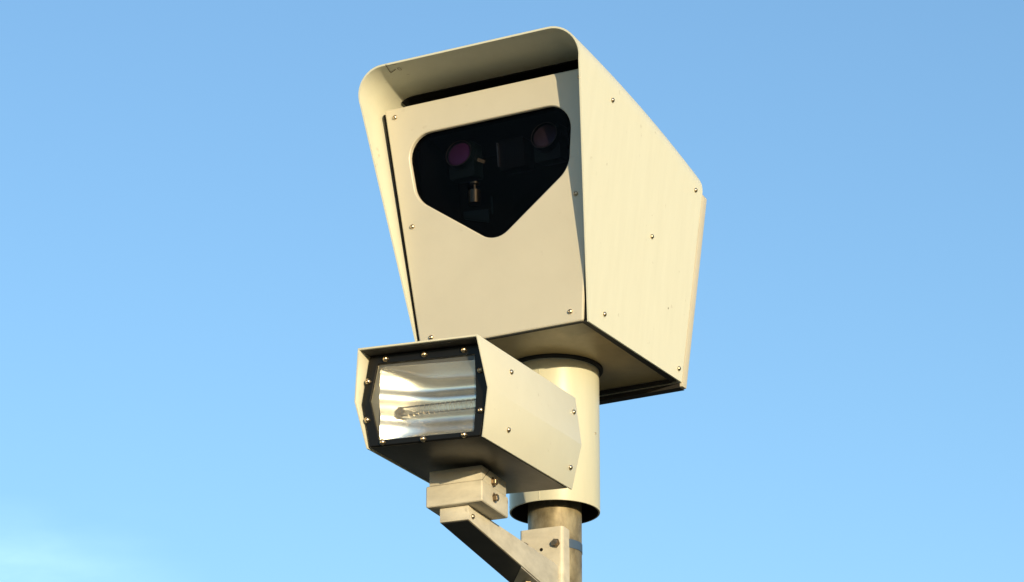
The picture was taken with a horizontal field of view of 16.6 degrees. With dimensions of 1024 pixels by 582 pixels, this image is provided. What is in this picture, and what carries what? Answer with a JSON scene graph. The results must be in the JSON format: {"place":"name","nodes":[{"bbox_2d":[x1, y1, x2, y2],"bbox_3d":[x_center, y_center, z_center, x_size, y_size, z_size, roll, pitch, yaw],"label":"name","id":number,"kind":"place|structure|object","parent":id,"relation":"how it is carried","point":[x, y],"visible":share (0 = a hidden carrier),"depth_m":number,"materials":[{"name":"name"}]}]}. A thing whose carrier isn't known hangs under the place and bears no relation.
{"place":"outdoors","nodes":[
{"label":"outdoors","id":0,"kind":"place"},
{"bbox_2d":[0,0,1023,581],"label":"sky","id":1,"kind":"structure","parent":0,"point":[198,260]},
{"label":"ground","id":2,"kind":"structure","parent":0,"visible":0},
{"bbox_2d":[528,500,581,581],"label":"pole","id":3,"kind":"object","parent":2,"relation":"on","point":[553,513],"visible":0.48,"depth_m":9.05,"materials":[{"name":"metal"}]},
{"bbox_2d":[426,465,569,581],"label":"support bracket","id":4,"kind":"object","parent":3,"relation":"attached to","point":[467,505],"visible":1,"depth_m":8.59,"materials":[{"name":"metal"}]},
{"bbox_2d":[354,334,581,493],"bbox_3d":[-0.109,0.315,8.552,0.361,0.235,0.553,-7,-21,25],"label":"flash unit","id":5,"kind":"object","parent":4,"relation":"on","point":[425,408],"visible":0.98,"depth_m":8.44,"materials":[{"name":"beige paint"}]},
{"bbox_2d":[358,26,706,523],"bbox_3d":[0.060,0.011,9.201,0.655,1.120,0.796,-11,-23,26],"label":"speed camera","id":6,"kind":"object","parent":3,"relation":"attached to","point":[544,200],"visible":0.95,"depth_m":9.14,"materials":[{"name":"beige paint"}]}
]}

